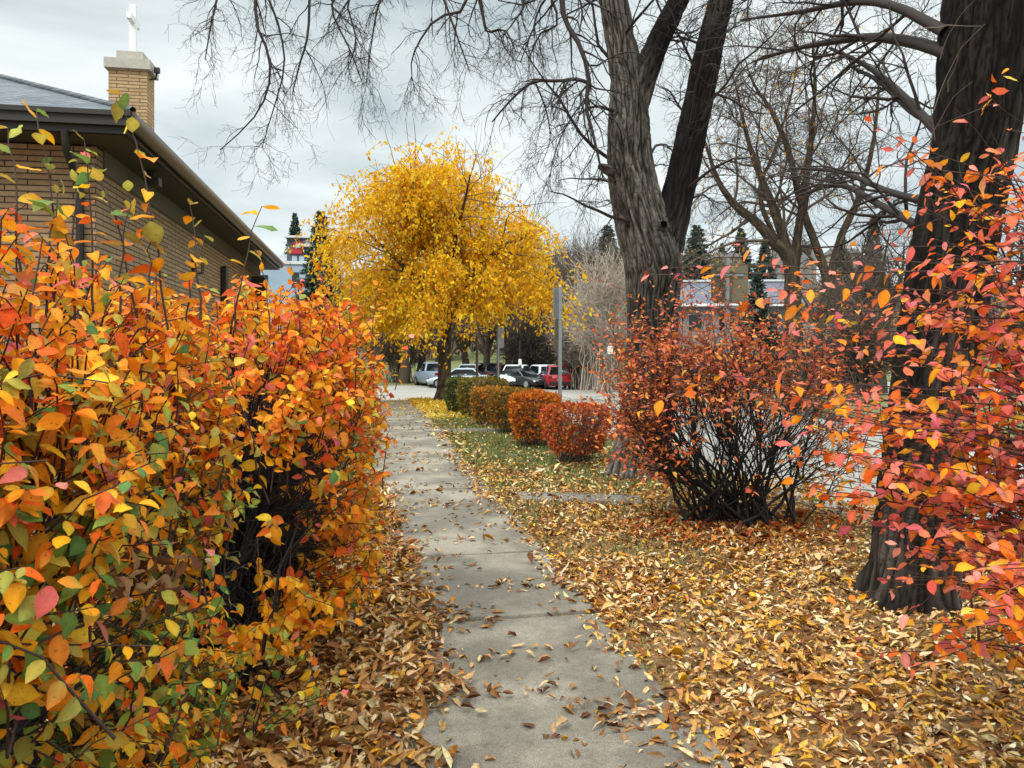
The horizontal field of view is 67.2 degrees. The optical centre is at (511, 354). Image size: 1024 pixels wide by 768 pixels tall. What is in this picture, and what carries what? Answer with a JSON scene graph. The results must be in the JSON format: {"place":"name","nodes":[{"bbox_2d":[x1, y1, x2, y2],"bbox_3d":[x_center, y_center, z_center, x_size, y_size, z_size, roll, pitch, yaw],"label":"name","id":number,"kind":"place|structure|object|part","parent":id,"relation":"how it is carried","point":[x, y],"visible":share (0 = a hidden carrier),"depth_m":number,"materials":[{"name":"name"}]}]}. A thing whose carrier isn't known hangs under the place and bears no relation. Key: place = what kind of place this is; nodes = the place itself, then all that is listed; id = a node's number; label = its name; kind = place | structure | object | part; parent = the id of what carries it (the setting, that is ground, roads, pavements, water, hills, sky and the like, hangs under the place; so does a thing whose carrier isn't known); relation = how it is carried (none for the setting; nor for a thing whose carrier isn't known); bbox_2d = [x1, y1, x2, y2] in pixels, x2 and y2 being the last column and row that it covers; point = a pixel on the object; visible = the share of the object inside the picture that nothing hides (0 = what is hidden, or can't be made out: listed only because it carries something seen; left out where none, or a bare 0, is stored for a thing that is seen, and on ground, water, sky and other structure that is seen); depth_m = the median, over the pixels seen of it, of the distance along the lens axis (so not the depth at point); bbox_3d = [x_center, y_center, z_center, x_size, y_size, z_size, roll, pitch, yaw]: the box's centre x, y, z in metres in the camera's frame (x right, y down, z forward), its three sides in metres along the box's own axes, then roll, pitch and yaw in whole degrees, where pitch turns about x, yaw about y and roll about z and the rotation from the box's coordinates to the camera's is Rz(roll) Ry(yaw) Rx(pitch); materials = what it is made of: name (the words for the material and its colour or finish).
{"place":"outdoors","nodes":[
{"label":"outdoors","id":0,"kind":"place"},
{"bbox_2d":[0,4,283,458],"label":"church","id":1,"kind":"structure","parent":0,"point":[175,182],"depth_m":12.42,"materials":[{"name":"brick"}]},
{"bbox_2d":[411,414,469,416],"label":"verge path","id":2,"kind":"structure","parent":0,"point":[414,415],"depth_m":19.35,"materials":[{"name":"concrete"}]},
{"bbox_2d":[422,428,498,432],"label":"verge path","id":3,"kind":"structure","parent":0,"point":[459,430],"depth_m":15.63,"materials":[{"name":"concrete"}]},
{"bbox_2d":[0,339,1023,767],"bbox_3d":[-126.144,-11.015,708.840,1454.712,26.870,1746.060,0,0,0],"label":"ground","id":4,"kind":"structure","parent":0,"point":[750,743],"depth_m":4.09,"materials":[{"name":"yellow plant"}]},
{"bbox_2d":[0,89,279,767],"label":"cotoneaster bush","id":5,"kind":"object","parent":4,"relation":"on","point":[107,506],"visible":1,"depth_m":1.66,"materials":[{"name":"orange plant"}]},
{"bbox_2d":[64,250,427,722],"bbox_3d":[-1.407,0.652,4.002,1.782,2.241,2.371,0,0,0],"label":"cotoneaster bush","id":6,"kind":"object","parent":4,"relation":"on","point":[300,428],"visible":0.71,"depth_m":3.53,"materials":[{"name":"orange plant"}]},
{"bbox_2d":[46,467,480,767],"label":"leaf litter","id":7,"kind":"object","parent":4,"relation":"on","point":[345,722],"visible":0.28,"depth_m":3.50,"materials":[{"name":"brown plant"}]},
{"bbox_2d":[212,353,338,510],"bbox_3d":[-1.996,0.762,6.140,1.309,1.742,2.300,0,0,-7],"label":"cotoneaster bush","id":8,"kind":"object","parent":4,"relation":"on","point":[265,404],"depth_m":5.57,"materials":[{"name":"orange plant"}]},
{"bbox_2d":[261,235,312,344],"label":"apartment building","id":9,"kind":"structure","parent":4,"relation":"on","point":[276,279],"depth_m":109.03,"materials":[{"name":"white"}]},
{"bbox_2d":[292,272,298,285],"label":"window","id":10,"kind":"structure","parent":9,"relation":"in","point":[296,274],"depth_m":109.03,"materials":[{"name":"grey glass"}]},
{"bbox_2d":[283,213,301,253],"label":"spruce tree","id":11,"kind":"object","parent":4,"relation":"on","point":[294,229],"visible":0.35,"depth_m":149.59,"materials":[{"name":"green plant"}]},
{"bbox_2d":[234,630,359,742],"bbox_3d":[-0.841,1.332,3.029,0.553,0.441,0.216,0,0,11],"label":"cotoneaster sucker","id":12,"kind":"object","parent":4,"relation":"on","point":[287,711],"visible":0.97,"depth_m":3.04,"materials":[{"name":"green plant"}]},
{"bbox_2d":[291,210,360,363],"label":"spruce tree","id":13,"kind":"object","parent":4,"relation":"on","point":[308,283],"visible":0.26,"depth_m":74.23,"materials":[{"name":"green plant"}]},
{"bbox_2d":[321,290,381,352],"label":"bare tree","id":14,"kind":"object","parent":4,"relation":"on","point":[341,333],"visible":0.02,"depth_m":70.19,"materials":[{"name":"brown plant"}]},
{"bbox_2d":[318,261,385,378],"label":"bare tree","id":15,"kind":"object","parent":4,"relation":"on","point":[351,318],"visible":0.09,"depth_m":71.37,"materials":[{"name":"brown plant"}]},
{"bbox_2d":[346,304,377,359],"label":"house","id":16,"kind":"structure","parent":4,"relation":"on","point":[363,347],"depth_m":94.90,"materials":[{"name":"grey"}]},
{"bbox_2d":[346,243,426,383],"bbox_3d":[-7.190,-4.222,62.349,12.667,13.267,10.895,0,0,0],"label":"bare tree","id":17,"kind":"object","parent":4,"relation":"on","point":[405,375],"visible":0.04,"depth_m":61.67,"materials":[{"name":"brown plant"}]},
{"bbox_2d":[360,327,435,382],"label":"grey shrub","id":18,"kind":"object","parent":4,"relation":"on","point":[394,356],"visible":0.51,"depth_m":63.47,"materials":[{"name":"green plant"}]},
{"bbox_2d":[393,259,432,371],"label":"bare tree","id":19,"kind":"object","parent":4,"relation":"on","point":[418,367],"depth_m":65.97,"materials":[{"name":"brown plant"}]},
{"bbox_2d":[367,396,484,418],"bbox_3d":[-3.750,1.595,23.479,7.971,0.512,11.079,0,0,-10],"label":"leaf carpet","id":20,"kind":"object","parent":4,"relation":"on","point":[441,403],"visible":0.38,"depth_m":21.85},
{"bbox_2d":[286,118,593,400],"bbox_3d":[-2.911,-3.136,26.676,11.546,9.621,11.036,0,0,0],"label":"weeping tree","id":21,"kind":"object","parent":4,"relation":"on","point":[422,216],"visible":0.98,"depth_m":24.57,"materials":[{"name":"yellow plant"}]},
{"bbox_2d":[423,315,473,361],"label":"bare tree","id":22,"kind":"object","parent":4,"relation":"on","point":[437,349],"visible":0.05,"depth_m":69.97,"materials":[{"name":"brown plant"}]},
{"bbox_2d":[444,374,470,411],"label":"clipped hedge","id":23,"kind":"object","parent":4,"relation":"on","point":[451,388],"visible":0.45,"depth_m":20.29,"materials":[{"name":"green plant"}]},
{"bbox_2d":[476,336,477,382],"bbox_3d":[-1.218,0.479,26.800,0.090,2.281,0.090,0,0,0],"label":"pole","id":24,"kind":"object","parent":4,"relation":"on","point":[476,356],"visible":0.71,"depth_m":26.76,"materials":[{"name":"grey metal"}]},
{"bbox_2d":[431,284,530,384],"bbox_3d":[-2.415,-3.778,61.315,9.746,12.546,8.909,0,0,-28],"label":"bare tree","id":25,"kind":"object","parent":4,"relation":"on","point":[486,351],"visible":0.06,"depth_m":61.55,"materials":[{"name":"brown plant"}]},
{"bbox_2d":[452,307,509,363],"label":"bare tree","id":26,"kind":"object","parent":4,"relation":"on","point":[461,346],"visible":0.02,"depth_m":65.61,"materials":[{"name":"brown plant"}]},
{"bbox_2d":[456,375,509,416],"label":"clipped hedge","id":27,"kind":"object","parent":4,"relation":"on","point":[462,393],"visible":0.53,"depth_m":18.78,"materials":[{"name":"green plant"}]},
{"bbox_2d":[468,385,510,424],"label":"clipped hedge","id":28,"kind":"object","parent":4,"relation":"on","point":[479,397],"visible":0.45,"depth_m":16.68,"materials":[{"name":"orange plant"}]},
{"bbox_2d":[497,326,503,384],"bbox_3d":[-0.374,0.311,25.561,0.302,2.542,0.085,0,0,-34],"label":"traffic sign","id":29,"kind":"object","parent":4,"relation":"on","point":[500,341],"visible":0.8,"depth_m":25.46,"materials":[{"name":"metal"}]},
{"bbox_2d":[458,280,552,363],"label":"bare tree","id":30,"kind":"object","parent":4,"relation":"on","point":[515,317],"visible":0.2,"depth_m":61.43,"materials":[{"name":"brown plant"}]},
{"bbox_2d":[474,252,574,363],"bbox_3d":[0.849,-3.244,65.565,10.767,11.277,9.261,0,0,-12],"label":"bare tree","id":31,"kind":"object","parent":4,"relation":"on","point":[529,315],"visible":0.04,"depth_m":64.16,"materials":[{"name":"brown plant"}]},
{"bbox_2d":[168,0,896,480],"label":"elm tree","id":32,"kind":"object","parent":4,"relation":"on","point":[650,216],"visible":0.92,"depth_m":9.59,"materials":[{"name":"brown plant"}]},
{"bbox_2d":[506,387,561,445],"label":"clipped hedge","id":33,"kind":"object","parent":4,"relation":"on","point":[517,411],"visible":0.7,"depth_m":12.86,"materials":[{"name":"orange plant"}]},
{"bbox_2d":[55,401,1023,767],"bbox_3d":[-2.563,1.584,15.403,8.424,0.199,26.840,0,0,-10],"label":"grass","id":34,"kind":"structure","parent":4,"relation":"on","point":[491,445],"depth_m":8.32,"materials":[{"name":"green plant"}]},
{"bbox_2d":[485,386,547,432],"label":"clipped hedge","id":35,"kind":"object","parent":34,"relation":"on","point":[494,407],"visible":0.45,"depth_m":15.06,"materials":[{"name":"orange plant"}]},
{"bbox_2d":[502,231,591,364],"bbox_3d":[0.456,-4.222,64.150,12.667,13.267,10.895,0,0,19],"label":"bare tree","id":36,"kind":"object","parent":4,"relation":"on","point":[563,276],"visible":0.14,"depth_m":63.64,"materials":[{"name":"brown plant"}]},
{"bbox_2d":[528,231,582,363],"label":"bare tree","id":37,"kind":"object","parent":4,"relation":"on","point":[563,269],"visible":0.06,"depth_m":68.25,"materials":[{"name":"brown plant"}]},
{"bbox_2d":[553,287,562,401],"bbox_3d":[1.082,0.011,17.352,0.144,3.078,0.360,0,0,36],"label":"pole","id":38,"kind":"object","parent":4,"relation":"on","point":[557,313],"visible":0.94,"depth_m":17.27,"materials":[{"name":"metal"}]},
{"bbox_2d":[521,223,602,364],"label":"russet shrub","id":39,"kind":"object","parent":4,"relation":"on","point":[560,263],"visible":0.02,"depth_m":89.57,"materials":[{"name":"brown plant"}]},
{"bbox_2d":[533,223,610,364],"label":"bare tree","id":40,"kind":"object","parent":4,"relation":"on","point":[574,274],"visible":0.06,"depth_m":69.49,"materials":[{"name":"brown plant"}]},
{"bbox_2d":[520,251,623,323],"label":"bare tree","id":41,"kind":"object","parent":4,"relation":"on","point":[585,290],"visible":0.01,"depth_m":73.40,"materials":[{"name":"brown plant"}]},
{"bbox_2d":[538,399,612,464],"bbox_3d":[0.912,1.100,11.132,1.080,0.915,1.104,0,0,-6],"label":"clipped hedge","id":42,"kind":"object","parent":4,"relation":"on","point":[550,429],"visible":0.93,"depth_m":10.84,"materials":[{"name":"red plant"}]},
{"bbox_2d":[549,212,623,368],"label":"bare tree","id":43,"kind":"object","parent":4,"relation":"on","point":[595,246],"visible":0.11,"depth_m":84.03,"materials":[{"name":"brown plant"}]},
{"bbox_2d":[593,224,625,319],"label":"spruce tree","id":44,"kind":"object","parent":4,"relation":"on","point":[606,232],"visible":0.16,"depth_m":109.54,"materials":[{"name":"green plant"}]},
{"bbox_2d":[326,269,1023,360],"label":"woods","id":45,"kind":"object","parent":4,"relation":"on","point":[455,349],"visible":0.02,"depth_m":107.61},
{"bbox_2d":[683,225,717,279],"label":"spruce tree","id":46,"kind":"object","parent":4,"relation":"on","point":[694,246],"visible":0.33,"depth_m":104.32,"materials":[{"name":"green plant"}]},
{"bbox_2d":[708,252,742,279],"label":"house","id":47,"kind":"structure","parent":4,"relation":"on","point":[716,257],"depth_m":150.15,"materials":[{"name":"beige"}]},
{"bbox_2d":[558,248,893,529],"bbox_3d":[1.962,0.283,7.000,2.945,2.564,2.409,0,0,23],"label":"vase shaped bush","id":48,"kind":"object","parent":4,"relation":"on","point":[662,446],"visible":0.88,"depth_m":6.85,"materials":[{"name":"red plant"}]},
{"bbox_2d":[618,506,863,548],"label":"leaf litter","id":49,"kind":"object","parent":4,"relation":"on","point":[798,524],"visible":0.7,"depth_m":6.73,"materials":[{"name":"brown plant"}]},
{"bbox_2d":[731,228,760,279],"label":"spruce tree","id":50,"kind":"object","parent":4,"relation":"on","point":[747,259],"visible":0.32,"depth_m":169.27,"materials":[{"name":"green plant"}]},
{"bbox_2d":[734,271,784,391],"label":"spruce tree","id":51,"kind":"object","parent":4,"relation":"on","point":[756,279],"visible":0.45,"depth_m":44.57,"materials":[{"name":"green plant"}]},
{"bbox_2d":[753,238,777,278],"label":"spruce tree","id":52,"kind":"object","parent":4,"relation":"on","point":[763,248],"visible":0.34,"depth_m":179.23,"materials":[{"name":"green plant"}]},
{"bbox_2d":[718,268,816,348],"bbox_3d":[19.200,-2.117,57.726,8.588,9.180,9.006,0,0,-19],"label":"bare tree","id":53,"kind":"object","parent":4,"relation":"on","point":[776,316],"visible":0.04,"depth_m":56.47,"materials":[{"name":"brown plant"}]},
{"bbox_2d":[771,240,815,309],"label":"house","id":54,"kind":"structure","parent":4,"relation":"on","point":[812,255],"depth_m":190.25,"materials":[{"name":"grey"}]},
{"bbox_2d":[657,0,941,409],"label":"elm tree","id":55,"kind":"object","parent":4,"relation":"on","point":[784,245],"visible":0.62,"depth_m":21.87,"materials":[{"name":"brown plant"}]},
{"bbox_2d":[791,454,851,511],"bbox_3d":[2.934,1.235,7.405,0.667,0.634,0.491,0,0,0],"label":"yellowing sucker","id":56,"kind":"object","parent":4,"relation":"on","point":[805,491],"visible":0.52,"depth_m":7.39,"materials":[{"name":"brown plant"}]},
{"bbox_2d":[635,68,1023,689],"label":"rose leaved bush","id":57,"kind":"object","parent":4,"relation":"on","point":[1005,490],"visible":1,"depth_m":2.39,"materials":[{"name":"red plant"}]},
{"bbox_2d":[769,218,900,329],"bbox_3d":[19.087,-3.168,43.757,7.573,10.664,8.284,0,0,-37],"label":"bare tree","id":58,"kind":"object","parent":4,"relation":"on","point":[865,291],"visible":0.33,"depth_m":43.89,"materials":[{"name":"brown plant"}]},
{"bbox_2d":[821,248,861,284],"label":"house","id":59,"kind":"structure","parent":4,"relation":"on","point":[828,256],"depth_m":172.69,"materials":[{"name":"beige"}]},
{"bbox_2d":[831,236,853,307],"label":"spruce tree","id":60,"kind":"object","parent":4,"relation":"on","point":[842,258],"visible":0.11,"depth_m":148.96,"materials":[{"name":"green plant"}]},
{"bbox_2d":[673,0,1023,616],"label":"elm tree","id":61,"kind":"object","parent":4,"relation":"on","point":[975,46],"visible":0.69,"depth_m":4.77,"materials":[{"name":"brown plant"}]},
{"bbox_2d":[787,163,914,392],"bbox_3d":[19.050,-3.859,40.011,8.130,11.861,7.504,0,0,-22],"label":"bare tree","id":62,"kind":"object","parent":4,"relation":"on","point":[884,266],"visible":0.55,"depth_m":40.14,"materials":[{"name":"brown plant"}]},
{"bbox_2d":[802,225,907,332],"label":"bare tree","id":63,"kind":"object","parent":4,"relation":"on","point":[858,277],"visible":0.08,"depth_m":65.92,"materials":[{"name":"brown plant"}]},
{"bbox_2d":[859,218,892,308],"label":"spruce tree","id":64,"kind":"object","parent":4,"relation":"on","point":[875,236],"visible":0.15,"depth_m":159.29,"materials":[{"name":"green plant"}]},
{"bbox_2d":[988,192,1023,385],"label":"bare tree","id":65,"kind":"object","parent":4,"relation":"on","point":[1008,306],"visible":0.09,"depth_m":35.53,"materials":[{"name":"brown plant"}]},
{"bbox_2d":[0,0,1023,295],"label":"sky","id":66,"kind":"structure","parent":0,"point":[62,44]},
{"bbox_2d":[375,400,731,767],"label":"sidewalk","id":67,"kind":"structure","parent":0,"point":[496,728],"depth_m":4.00,"materials":[{"name":"concrete"}]},
{"bbox_2d":[378,405,748,767],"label":"leaf litter","id":68,"kind":"object","parent":67,"relation":"on","point":[630,698],"visible":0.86,"depth_m":3.58,"materials":[{"name":"brown plant"}]},
{"bbox_2d":[514,491,641,504],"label":"verge path","id":69,"kind":"structure","parent":0,"point":[602,497],"depth_m":8.21,"materials":[{"name":"concrete"}]},
{"bbox_2d":[346,382,1021,400],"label":"cross road","id":70,"kind":"structure","parent":0,"point":[401,392],"depth_m":44.97,"materials":[{"name":"grey asphalt"}]},
{"bbox_2d":[413,362,437,386],"bbox_3d":[-6.073,1.484,59.989,2.290,1.850,5.385,0,0,-24],"label":"pale pickup","id":71,"kind":"object","parent":70,"relation":"on","point":[426,371],"visible":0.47,"depth_m":59.63,"materials":[{"name":"paint"}]},
{"bbox_3d":[-6.961,0.963,60.031,0.176,0.613,1.334,0,0,-24],"label":"side window","id":72,"kind":"part","parent":71,"relation":"part of","materials":[{"name":"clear glass"}]},
{"bbox_3d":[-5.964,0.949,59.749,1.509,0.572,0.150,0,0,-24],"label":"rear window","id":73,"kind":"part","parent":71,"relation":"part of","materials":[{"name":"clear glass"}]},
{"bbox_2d":[426,368,489,387],"bbox_3d":[-3.877,1.684,56.499,4.685,1.450,2.120,0,0,3],"label":"silver car","id":74,"kind":"object","parent":70,"relation":"on","point":[467,372],"visible":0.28,"depth_m":55.75,"materials":[{"name":"paint"}]},
{"bbox_3d":[-3.548,1.278,55.762,2.431,0.464,0.162,0,0,3],"label":"side window","id":75,"kind":"part","parent":74,"relation":"part of","materials":[{"name":"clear glass"}]},
{"bbox_2d":[459,364,480,371],"bbox_3d":[-3.460,1.569,62.012,2.180,1.680,4.585,0,0,9],"label":"white suv","id":76,"kind":"object","parent":70,"relation":"on","point":[469,366],"visible":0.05,"depth_m":61.55,"materials":[{"name":"paint"}]},
{"bbox_2d":[480,363,501,375],"bbox_3d":[-1.797,1.460,62.988,2.180,1.680,4.585,0,0,-13],"label":"black suv","id":77,"kind":"object","parent":70,"relation":"on","point":[488,369],"visible":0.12,"depth_m":61.02,"materials":[{"name":"paint"}]},
{"bbox_3d":[-1.365,0.989,61.109,1.424,0.545,0.346,0,0,-13],"label":"rear window","id":78,"kind":"part","parent":77,"relation":"part of","materials":[{"name":"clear glass"}]},
{"bbox_2d":[499,364,510,371],"bbox_3d":[-0.402,1.569,61.988,2.180,1.680,4.585,0,0,-4],"label":"maroon suv","id":79,"kind":"object","parent":70,"relation":"on","point":[501,366],"visible":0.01,"depth_m":60.13,"materials":[{"name":"paint"}]},
{"bbox_2d":[499,364,528,387],"bbox_3d":[0.227,1.569,57.512,2.180,1.680,4.585,0,0,12],"label":"white suv","id":80,"kind":"object","parent":70,"relation":"on","point":[512,380],"visible":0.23,"depth_m":56.07,"materials":[{"name":"paint"}]},
{"bbox_2d":[494,368,544,387],"bbox_3d":[0.719,1.684,56.009,2.120,1.450,4.685,0,0,-41],"label":"black car","id":81,"kind":"object","parent":70,"relation":"on","point":[527,377],"visible":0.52,"depth_m":55.14,"materials":[{"name":"paint"}]},
{"bbox_3d":[-0.062,1.278,55.806,0.162,0.464,2.431,0,0,-41],"label":"side window","id":82,"kind":"part","parent":81,"relation":"part of","materials":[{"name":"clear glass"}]},
{"bbox_2d":[518,340,521,385],"bbox_3d":[0.592,0.655,56.980,0.237,3.530,0.172,0,0,0],"label":"traffic sign","id":83,"kind":"object","parent":70,"relation":"on","point":[519,361],"visible":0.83,"depth_m":56.95,"materials":[{"name":"white metal"}]},
{"bbox_2d":[485,313,564,385],"bbox_3d":[1.853,-0.754,60.059,7.112,6.384,6.008,0,0,-25],"label":"dark shrub","id":84,"kind":"object","parent":70,"relation":"on","point":[542,355],"visible":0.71,"depth_m":59.33,"materials":[{"name":"brown plant"}]},
{"bbox_2d":[530,365,557,387],"bbox_3d":[2.207,1.569,58.488,2.180,1.680,4.585,0,0,-16],"label":"white car","id":85,"kind":"object","parent":70,"relation":"on","point":[537,369],"visible":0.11,"depth_m":56.74,"materials":[{"name":"paint"}]},
{"bbox_3d":[1.631,1.113,57.783,0.167,0.577,2.825,0,0,-16],"label":"side window","id":86,"kind":"part","parent":85,"relation":"part of","materials":[{"name":"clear glass"}]},
{"bbox_2d":[540,365,571,388],"bbox_3d":[3.172,1.569,55.487,2.180,1.680,4.585,0,0,-3],"label":"red suv","id":87,"kind":"object","parent":70,"relation":"on","point":[550,375],"visible":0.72,"depth_m":53.42,"materials":[{"name":"paint"}]},
{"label":"rear window","id":88,"kind":"part","parent":87,"relation":"part of","materials":[{"name":"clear glass"}]},
{"bbox_2d":[548,318,594,388],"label":"yellowing shrub","id":89,"kind":"object","parent":70,"relation":"on","point":[571,370],"visible":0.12,"depth_m":54.11,"materials":[{"name":"brown plant"}]},
{"bbox_2d":[541,286,622,389],"bbox_3d":[5.191,-1.398,52.307,6.600,7.579,7.202,0,0,0],"label":"grey shrub","id":90,"kind":"object","parent":70,"relation":"on","point":[576,359],"visible":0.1,"depth_m":51.70,"materials":[{"name":"grey plant"}]},
{"bbox_2d":[541,232,626,391],"bbox_3d":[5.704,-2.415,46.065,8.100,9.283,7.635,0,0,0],"label":"grey shrub","id":91,"kind":"object","parent":70,"relation":"on","point":[601,293],"visible":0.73,"depth_m":45.44,"materials":[{"name":"grey plant"}]},
{"bbox_2d":[678,338,762,393],"bbox_3d":[9.973,0.466,40.026,6.171,3.184,4.665,0,0,0],"label":"grey shrub","id":92,"kind":"object","parent":70,"relation":"on","point":[705,359],"visible":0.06,"depth_m":39.61,"materials":[{"name":"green plant"}]},
{"bbox_2d":[678,279,804,382],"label":"hall building","id":93,"kind":"structure","parent":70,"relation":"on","point":[769,283],"depth_m":58.36,"materials":[{"name":"grey"}]},
{"bbox_2d":[689,315,700,329],"bbox_3d":[13.872,-2.448,58.316,0.904,1.130,0.058,0,0,3],"label":"window","id":94,"kind":"structure","parent":93,"relation":"in","point":[695,318],"depth_m":58.29,"materials":[{"name":"grey glass"}]},
{"bbox_2d":[719,315,731,329],"bbox_3d":[16.129,-2.448,58.203,0.904,1.130,0.058,0,0,3],"label":"window","id":95,"kind":"structure","parent":93,"relation":"in","point":[720,325],"depth_m":58.19,"materials":[{"name":"grey glass"}]},
{"bbox_2d":[804,298,898,394],"bbox_3d":[15.400,-0.442,33.967,5.288,4.629,4.808,0,0,27],"label":"grey shrub","id":96,"kind":"object","parent":70,"relation":"on","point":[866,359],"visible":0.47,"depth_m":33.39,"materials":[{"name":"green plant"}]},
{"bbox_2d":[563,400,1023,550],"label":"road","id":97,"kind":"structure","parent":0,"point":[872,450],"depth_m":12.76,"materials":[{"name":"grey asphalt"}]},
{"bbox_2d":[607,345,612,398],"bbox_3d":[3.818,0.705,29.980,0.214,2.190,0.093,0,0,0],"label":"traffic sign","id":98,"kind":"object","parent":97,"relation":"on","point":[609,351],"visible":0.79,"depth_m":29.98,"materials":[{"name":"white metal"}]},
{"bbox_2d":[711,258,747,470],"bbox_3d":[3.015,0.167,10.627,0.509,3.005,0.145,0,0,0],"label":"traffic sign","id":99,"kind":"object","parent":97,"relation":"on","point":[741,281],"visible":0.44,"depth_m":10.67,"materials":[{"name":"metal"}]},
{"bbox_2d":[566,398,1012,526],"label":"kerb","id":100,"kind":"structure","parent":97,"relation":"on","point":[796,497],"depth_m":8.55,"materials":[{"name":"concrete"}]},
{"bbox_2d":[780,324,871,395],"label":"garage","id":101,"kind":"structure","parent":0,"point":[821,346],"depth_m":36.13,"materials":[{"name":"grey"}]},
{"bbox_2d":[825,366,849,393],"bbox_3d":[15.193,0.812,35.997,1.216,2.185,0.047,0,0,6],"label":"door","id":102,"kind":"structure","parent":101,"relation":"in","point":[828,366],"depth_m":35.99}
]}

